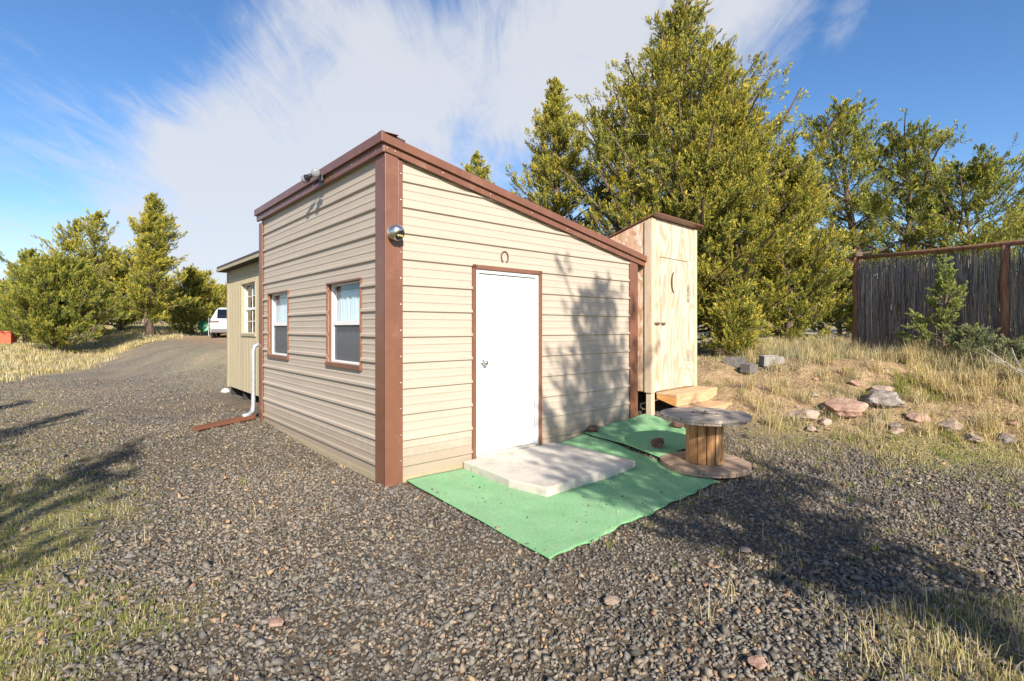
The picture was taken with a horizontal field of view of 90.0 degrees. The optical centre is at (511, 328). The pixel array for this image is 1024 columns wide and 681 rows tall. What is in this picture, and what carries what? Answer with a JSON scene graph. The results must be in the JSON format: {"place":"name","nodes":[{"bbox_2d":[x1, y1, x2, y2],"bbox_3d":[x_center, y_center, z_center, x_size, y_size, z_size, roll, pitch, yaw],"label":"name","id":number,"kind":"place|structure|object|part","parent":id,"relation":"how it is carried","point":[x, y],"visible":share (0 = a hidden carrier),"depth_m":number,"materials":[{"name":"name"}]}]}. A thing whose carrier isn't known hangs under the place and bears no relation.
{"place":"outdoors","nodes":[
{"label":"outdoors","id":0,"kind":"place"},
{"bbox_2d":[0,319,1023,680],"bbox_3d":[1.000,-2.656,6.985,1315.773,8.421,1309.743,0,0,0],"label":"ground","id":1,"kind":"structure","parent":0,"point":[190,355],"depth_m":3.69,"materials":[{"name":"grey gravel"}]},
{"bbox_2d":[0,331,16,343],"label":"red box","id":2,"kind":"object","parent":1,"relation":"on","point":[8,337],"visible":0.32,"depth_m":23.84,"materials":[{"name":"paint"}]},
{"bbox_2d":[0,277,20,338],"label":"juniper tree","id":3,"kind":"object","parent":1,"relation":"on","point":[2,281],"visible":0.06,"depth_m":27.84,"materials":[{"name":"green plant"}]},
{"bbox_2d":[0,247,40,343],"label":"juniper tree","id":4,"kind":"object","parent":1,"relation":"on","point":[31,252],"visible":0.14,"depth_m":24.15,"materials":[{"name":"green plant"}]},
{"bbox_2d":[0,251,135,352],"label":"juniper tree","id":5,"kind":"object","parent":1,"relation":"on","point":[49,296],"visible":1,"depth_m":20.43,"materials":[{"name":"green plant"}]},
{"bbox_2d":[30,208,140,341],"bbox_3d":[-21.688,-2.648,25.926,4.982,7.025,4.028,0,0,12],"label":"juniper tree","id":6,"kind":"object","parent":1,"relation":"on","point":[66,243],"visible":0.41,"depth_m":25.96,"materials":[{"name":"green plant"}]},
{"bbox_2d":[89,247,171,331],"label":"juniper tree","id":7,"kind":"object","parent":1,"relation":"on","point":[120,325],"visible":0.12,"depth_m":29.33,"materials":[{"name":"green plant"}]},
{"bbox_2d":[96,192,200,337],"bbox_3d":[-18.063,-3.147,25.421,3.674,7.273,3.658,0,0,15],"label":"juniper tree","id":8,"kind":"object","parent":1,"relation":"on","point":[150,266],"visible":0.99,"depth_m":25.15,"materials":[{"name":"green plant"}]},
{"bbox_2d":[143,264,224,334],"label":"juniper tree","id":9,"kind":"object","parent":1,"relation":"on","point":[197,284],"visible":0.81,"depth_m":30.42,"materials":[{"name":"green plant"}]},
{"bbox_2d":[198,320,210,335],"bbox_3d":[-18.616,-0.015,31.052,0.760,1.003,0.425,0,0,-17],"label":"garden reel","id":10,"kind":"object","parent":1,"relation":"on","point":[202,326],"visible":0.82,"depth_m":30.91,"materials":[{"name":"green plastic"}]},
{"bbox_2d":[208,281,226,321],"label":"juniper tree","id":11,"kind":"object","parent":1,"relation":"on","point":[223,302],"visible":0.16,"depth_m":36.02,"materials":[{"name":"green plant"}]},
{"bbox_2d":[210,307,226,337],"bbox_3d":[-15.856,-0.283,29.018,1.882,1.665,4.610,0,0,-26],"label":"parked car","id":12,"kind":"object","parent":1,"relation":"on","point":[218,324],"visible":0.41,"depth_m":26.85,"materials":[{"name":"white paint"}]},
{"bbox_3d":[-14.973,-0.743,27.207,1.200,0.528,0.452,0,0,-26],"label":"rear window","id":13,"kind":"part","parent":12,"relation":"part of","materials":[{"name":"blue glass"}]},
{"bbox_2d":[193,415,255,430],"bbox_3d":[-4.176,1.373,7.476,0.124,0.082,0.920,0,0,22],"label":"gutter trough","id":14,"kind":"object","parent":1,"relation":"on","point":[222,423],"visible":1,"depth_m":7.42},
{"bbox_2d":[241,342,258,416],"bbox_3d":[-4.012,0.804,7.963,0.116,1.161,0.392,0,0,32],"label":"drain pipe","id":15,"kind":"object","parent":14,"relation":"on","point":[253,381],"visible":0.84,"depth_m":7.95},
{"bbox_2d":[221,388,229,392],"bbox_3d":[-6.350,1.379,11.350,0.187,0.086,0.149,0,0,0],"label":"plastic cap","id":16,"kind":"object","parent":1,"relation":"on","point":[224,390],"visible":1,"depth_m":11.30,"materials":[{"name":"white plastic"}]},
{"bbox_2d":[216,250,258,399],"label":"wooden shed","id":17,"kind":"structure","parent":1,"relation":"on","point":[242,305],"depth_m":10.11,"materials":[{"name":"beige wood"}]},
{"bbox_2d":[240,280,255,336],"bbox_3d":[-4.944,-0.356,9.693,0.124,1.020,1.004,0,0,-41],"label":"window","id":18,"kind":"structure","parent":17,"relation":"in","point":[245,287],"depth_m":10.02,"materials":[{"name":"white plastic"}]},
{"bbox_2d":[269,617,283,626],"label":"stone","id":19,"kind":"object","parent":1,"relation":"on","point":[276,622],"visible":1,"depth_m":2.53,"materials":[{"name":"pink stone"}]},
{"bbox_2d":[254,130,646,486],"bbox_3d":[-0.991,-0.116,7.734,4.267,3.472,4.250,0,0,-41],"label":"cabin","id":20,"kind":"object","parent":1,"relation":"on","point":[440,336],"visible":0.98,"depth_m":5.77,"materials":[{"name":"beige"}]},
{"bbox_2d":[267,290,288,359],"bbox_3d":[-3.232,-0.057,7.411,0.344,1.315,1.310,0,0,-41],"label":"window","id":21,"kind":"structure","parent":20,"relation":"in","point":[279,320],"depth_m":7.61,"materials":[{"name":"white plastic"}]},
{"bbox_2d":[301,168,323,184],"bbox_3d":[-2.249,-1.704,5.821,0.187,0.144,0.394,0,0,-41],"label":"flood light","id":22,"kind":"object","parent":20,"relation":"attached to","point":[306,178],"visible":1,"depth_m":5.84,"materials":[{"name":"white plastic"}]},
{"bbox_2d":[325,277,362,370],"bbox_3d":[-1.733,-0.057,5.693,0.344,1.315,1.310,0,0,-41],"label":"window","id":23,"kind":"structure","parent":20,"relation":"in","point":[345,327],"depth_m":5.80,"materials":[{"name":"white plastic"}]},
{"bbox_2d":[387,224,404,240],"bbox_3d":[-1.085,-0.900,4.808,0.156,0.156,0.155,0,0,-41],"label":"corner lamp","id":24,"kind":"object","parent":20,"relation":"attached to","point":[395,232],"visible":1,"depth_m":4.76,"materials":[{"name":"metal"}]},
{"bbox_2d":[501,251,508,262],"bbox_3d":[-0.082,-0.810,5.811,0.115,0.132,0.017,0,0,-41],"label":"horseshoe","id":25,"kind":"object","parent":20,"relation":"attached to","point":[507,256],"visible":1,"depth_m":5.82,"materials":[{"name":"metal"}]},
{"bbox_2d":[479,274,533,453],"bbox_3d":[-0.043,0.389,5.856,0.841,1.973,0.119,0,0,-41],"label":"door","id":26,"kind":"structure","parent":20,"relation":"in","point":[506,303],"depth_m":5.85,"materials":[{"name":"metal"}]},
{"bbox_2d":[460,149,494,183],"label":"juniper tree","id":27,"kind":"object","parent":1,"relation":"on","point":[477,170],"visible":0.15,"depth_m":22.10,"materials":[{"name":"green plant"}]},
{"bbox_2d":[11,299,989,326],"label":"distant woodland","id":28,"kind":"object","parent":1,"relation":"on","point":[164,312],"visible":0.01,"depth_m":53.24,"materials":[{"name":"green plant"}]},
{"bbox_2d":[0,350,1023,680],"bbox_3d":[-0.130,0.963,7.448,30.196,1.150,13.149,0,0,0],"label":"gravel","id":29,"kind":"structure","parent":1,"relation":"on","point":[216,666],"depth_m":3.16,"materials":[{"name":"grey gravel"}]},
{"bbox_2d":[0,323,1023,680],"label":"dry grass","id":30,"kind":"structure","parent":1,"relation":"on","point":[916,355],"depth_m":7.02,"materials":[{"name":"plant"}]},
{"bbox_2d":[0,324,1023,680],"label":"green grass","id":31,"kind":"structure","parent":1,"relation":"on","point":[850,438],"depth_m":4.13,"materials":[{"name":"green plant"}]},
{"bbox_2d":[505,76,612,236],"bbox_3d":[1.422,-3.455,15.173,3.993,8.241,4.014,0,0,30],"label":"juniper tree","id":32,"kind":"object","parent":1,"relation":"on","point":[544,163],"visible":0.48,"depth_m":14.90,"materials":[{"name":"green plant"}]},
{"bbox_2d":[406,433,718,559],"bbox_3d":[0.591,1.430,4.980,2.762,0.117,2.120,0,0,-41],"label":"outdoor carpet","id":33,"kind":"object","parent":1,"relation":"on","point":[554,524],"visible":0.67,"depth_m":4.40,"materials":[{"name":"green carpet"}]},
{"bbox_2d":[464,442,634,496],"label":"concrete slab","id":34,"kind":"structure","parent":33,"relation":"on","point":[549,469],"depth_m":5.18,"materials":[{"name":"grey concrete"}]},
{"bbox_2d":[604,595,619,604],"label":"stone","id":35,"kind":"object","parent":1,"relation":"on","point":[611,600],"visible":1,"depth_m":2.73,"materials":[{"name":"beige stone"}]},
{"bbox_2d":[584,414,685,457],"bbox_3d":[1.812,1.347,6.576,1.453,0.187,1.252,0,0,-41],"label":"outdoor carpet","id":36,"kind":"object","parent":1,"relation":"on","point":[637,432],"visible":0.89,"depth_m":6.50,"materials":[{"name":"green carpet"}]},
{"bbox_2d":[588,425,597,431],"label":"lava rock","id":37,"kind":"object","parent":36,"relation":"on","point":[592,428],"visible":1,"depth_m":6.61,"materials":[{"name":"brown stone"}]},
{"bbox_2d":[651,438,663,447],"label":"lava rock","id":38,"kind":"object","parent":36,"relation":"on","point":[657,442],"visible":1,"depth_m":5.95,"materials":[{"name":"brown stone"}]},
{"bbox_2d":[670,422,683,427],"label":"lava rock","id":39,"kind":"object","parent":36,"relation":"on","point":[676,425],"visible":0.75,"depth_m":6.68,"materials":[{"name":"brown stone"}]},
{"bbox_2d":[607,212,703,414],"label":"outhouse","id":40,"kind":"structure","parent":1,"relation":"on","point":[666,244],"depth_m":7.78,"materials":[{"name":"brown wood"}]},
{"bbox_2d":[660,257,689,389],"bbox_3d":[2.542,-0.066,7.959,0.890,1.988,0.035,0,0,-44],"label":"door","id":41,"kind":"structure","parent":40,"relation":"in","point":[674,352],"depth_m":7.95,"materials":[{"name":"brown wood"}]},
{"bbox_2d":[656,386,731,408],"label":"wooden steps","id":42,"kind":"structure","parent":1,"relation":"on","point":[686,396],"depth_m":7.63,"materials":[{"name":"brown wood"}]},
{"bbox_2d":[660,407,751,477],"bbox_3d":[2.051,1.182,5.450,0.920,0.573,0.903,0,0,-20],"label":"spool table","id":43,"kind":"object","parent":1,"relation":"on","point":[703,455],"visible":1,"depth_m":5.28,"materials":[{"name":"beige wood"}]},
{"bbox_2d":[551,0,876,340],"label":"juniper tree","id":44,"kind":"object","parent":1,"relation":"on","point":[662,107],"visible":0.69,"depth_m":12.46,"materials":[{"name":"green plant"}]},
{"bbox_2d":[723,356,746,367],"bbox_3d":[4.096,0.619,9.377,0.395,0.185,0.220,1,2,31],"label":"garden block","id":45,"kind":"object","parent":1,"relation":"on","point":[736,361],"depth_m":9.29,"materials":[{"name":"concrete"}]},
{"bbox_2d":[700,293,772,356],"bbox_3d":[4.901,-0.015,11.261,1.555,1.504,1.435,0,0,0],"label":"juniper bush","id":46,"kind":"object","parent":1,"relation":"on","point":[733,336],"visible":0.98,"depth_m":10.99,"materials":[{"name":"green plant"}]},
{"bbox_2d":[740,546,751,552],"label":"stone","id":47,"kind":"object","parent":1,"relation":"on","point":[745,549],"visible":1,"depth_m":3.37,"materials":[{"name":"grey stone"}]},
{"bbox_2d":[740,363,757,372],"bbox_3d":[4.167,0.700,9.019,0.355,0.166,0.198,2,1,-43],"label":"garden block","id":48,"kind":"object","parent":1,"relation":"on","point":[749,367],"depth_m":8.93,"materials":[{"name":"concrete"}]},
{"bbox_2d":[680,91,822,343],"bbox_3d":[5.492,-2.576,12.335,3.365,6.298,3.353,0,0,0],"label":"juniper tree","id":49,"kind":"object","parent":1,"relation":"on","point":[725,132],"visible":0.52,"depth_m":11.81,"materials":[{"name":"green plant"}]},
{"bbox_2d":[747,655,767,669],"bbox_3d":[1.075,1.460,2.242,0.069,0.040,0.070,0,0,-36],"label":"stone","id":50,"kind":"object","parent":1,"relation":"on","point":[758,662],"visible":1,"depth_m":2.23,"materials":[{"name":"stone"}]},
{"bbox_2d":[758,355,783,366],"bbox_3d":[4.875,0.613,9.677,0.435,0.204,0.242,1,1,-11],"label":"garden block","id":51,"kind":"object","parent":1,"relation":"on","point":[763,359],"depth_m":9.57,"materials":[{"name":"grey concrete"}]},
{"bbox_2d":[718,150,862,344],"bbox_3d":[6.809,-1.849,12.735,3.183,5.046,3.132,0,0,21],"label":"juniper tree","id":52,"kind":"object","parent":1,"relation":"on","point":[805,262],"visible":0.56,"depth_m":12.07,"materials":[{"name":"green plant"}]},
{"bbox_2d":[764,236,821,330],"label":"juniper tree","id":53,"kind":"object","parent":1,"relation":"on","point":[800,313],"visible":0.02,"depth_m":23.84,"materials":[{"name":"green plant"}]},
{"bbox_2d":[787,409,819,420],"bbox_3d":[4.123,1.236,7.258,0.329,0.171,0.382,0,0,-27],"label":"rock","id":54,"kind":"object","parent":1,"relation":"on","point":[814,415],"visible":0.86,"depth_m":7.18,"materials":[{"name":"beige stone"}]},
{"bbox_2d":[806,425,815,431],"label":"rock","id":55,"kind":"object","parent":1,"relation":"on","point":[811,428],"visible":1,"depth_m":6.86,"materials":[{"name":"beige stone"}]},
{"bbox_2d":[817,417,831,425],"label":"rock","id":56,"kind":"object","parent":1,"relation":"on","point":[823,421],"visible":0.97,"depth_m":6.99,"materials":[{"name":"beige stone"}]},
{"bbox_2d":[795,255,890,336],"bbox_3d":[12.973,-1.295,20.052,4.016,3.689,4.444,0,0,45],"label":"juniper tree","id":57,"kind":"object","parent":1,"relation":"on","point":[837,316],"visible":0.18,"depth_m":19.48,"materials":[{"name":"green plant"}]},
{"bbox_2d":[824,398,868,418],"bbox_3d":[4.666,1.147,7.213,0.486,0.278,0.513,0,0,-42],"label":"rock","id":58,"kind":"object","parent":1,"relation":"on","point":[854,408],"visible":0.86,"depth_m":7.13,"materials":[{"name":"stone"}]},
{"bbox_2d":[848,380,860,385],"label":"rock","id":59,"kind":"object","parent":1,"relation":"on","point":[855,382],"visible":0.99,"depth_m":7.87,"materials":[{"name":"red stone"}]},
{"bbox_2d":[870,385,894,390],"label":"rock","id":60,"kind":"object","parent":1,"relation":"on","point":[882,387],"visible":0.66,"depth_m":7.61,"materials":[{"name":"stone"}]},
{"bbox_2d":[863,389,905,407],"bbox_3d":[5.268,0.993,7.274,0.501,0.228,0.463,0,0,18],"label":"rock","id":61,"kind":"object","parent":1,"relation":"on","point":[875,396],"visible":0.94,"depth_m":7.15,"materials":[{"name":"grey stone"}]},
{"bbox_2d":[888,429,899,433],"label":"rock","id":62,"kind":"object","parent":1,"relation":"on","point":[895,431],"visible":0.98,"depth_m":6.55,"materials":[{"name":"beige stone"}]},
{"bbox_2d":[887,422,900,427],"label":"rock","id":63,"kind":"object","parent":1,"relation":"on","point":[895,425],"visible":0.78,"depth_m":6.65,"materials":[{"name":"grey stone"}]},
{"bbox_2d":[890,427,903,432],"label":"rock","id":64,"kind":"object","parent":1,"relation":"on","point":[900,430],"visible":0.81,"depth_m":6.56,"materials":[{"name":"beige stone"}]},
{"bbox_2d":[778,95,1023,337],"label":"juniper tree","id":65,"kind":"object","parent":1,"relation":"on","point":[925,208],"visible":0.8,"depth_m":16.46,"materials":[{"name":"green plant"}]},
{"bbox_2d":[906,412,929,421],"bbox_3d":[5.390,1.177,6.787,0.253,0.119,0.228,0,0,-14],"label":"rock","id":66,"kind":"object","parent":1,"relation":"on","point":[911,416],"visible":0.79,"depth_m":6.75,"materials":[{"name":"red stone"}]},
{"bbox_2d":[887,242,973,327],"bbox_3d":[19.321,-1.923,24.043,4.234,4.498,4.341,0,0,-37],"label":"juniper tree","id":67,"kind":"object","parent":1,"relation":"on","point":[929,263],"visible":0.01,"depth_m":23.48,"materials":[{"name":"green plant"}]},
{"bbox_2d":[850,240,1023,357],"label":"screen fence","id":68,"kind":"object","parent":1,"relation":"on","point":[899,302],"visible":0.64,"depth_m":9.44,"materials":[{"name":"wood"}]},
{"bbox_2d":[893,254,980,356],"bbox_3d":[7.279,-0.346,8.793,1.218,1.860,0.967,0,0,42],"label":"juniper sapling","id":69,"kind":"object","parent":1,"relation":"on","point":[948,289],"visible":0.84,"depth_m":8.71,"materials":[{"name":"green plant"}]},
{"bbox_2d":[935,418,963,431],"bbox_3d":[5.551,1.236,6.500,0.276,0.156,0.283,0,0,3],"label":"rock","id":70,"kind":"object","parent":1,"relation":"on","point":[951,424],"visible":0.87,"depth_m":6.44,"materials":[{"name":"beige stone"}]},
{"bbox_2d":[943,323,1000,365],"bbox_3d":[7.266,0.283,8.125,0.660,0.758,0.679,0,0,0],"label":"juniper seedling","id":71,"kind":"object","parent":1,"relation":"on","point":[970,336],"visible":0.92,"depth_m":8.01,"materials":[{"name":"green plant"}]},
{"bbox_2d":[963,432,984,441],"bbox_3d":[5.597,1.322,6.231,0.165,0.086,0.299,0,0,21],"label":"rock","id":72,"kind":"object","parent":1,"relation":"on","point":[975,437],"visible":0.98,"depth_m":6.16,"materials":[{"name":"beige stone"}]},
{"bbox_2d":[957,249,999,322],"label":"juniper tree","id":73,"kind":"object","parent":1,"relation":"on","point":[976,275],"visible":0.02,"depth_m":25.77,"materials":[{"name":"green plant"}]},
{"bbox_2d":[973,197,1023,334],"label":"juniper tree","id":74,"kind":"object","parent":1,"relation":"on","point":[1019,209],"visible":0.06,"depth_m":21.91,"materials":[{"name":"green plant"}]},
{"bbox_2d":[982,346,1023,374],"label":"dead bush","id":75,"kind":"object","parent":1,"relation":"on","point":[1007,363],"visible":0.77,"depth_m":7.36,"materials":[{"name":"grey plant"}]},
{"bbox_2d":[995,433,1016,443],"bbox_3d":[5.899,1.325,6.128,0.232,0.125,0.230,0,0,-41],"label":"rock","id":76,"kind":"object","parent":1,"relation":"on","point":[1005,440],"visible":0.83,"depth_m":6.07,"materials":[{"name":"grey stone"}]},
{"bbox_2d":[991,333,1023,367],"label":"sagebrush","id":77,"kind":"object","parent":1,"relation":"on","point":[1016,345],"visible":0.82,"depth_m":7.66,"materials":[{"name":"green plant"}]},
{"bbox_2d":[1009,421,1021,425],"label":"rock","id":78,"kind":"object","parent":1,"relation":"on","point":[1015,422],"visible":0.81,"depth_m":6.37,"materials":[{"name":"brown stone"}]},
{"bbox_2d":[0,0,1023,310],"label":"sky","id":79,"kind":"structure","parent":0,"point":[217,109],"materials":[{"name":"blue"}]}
]}

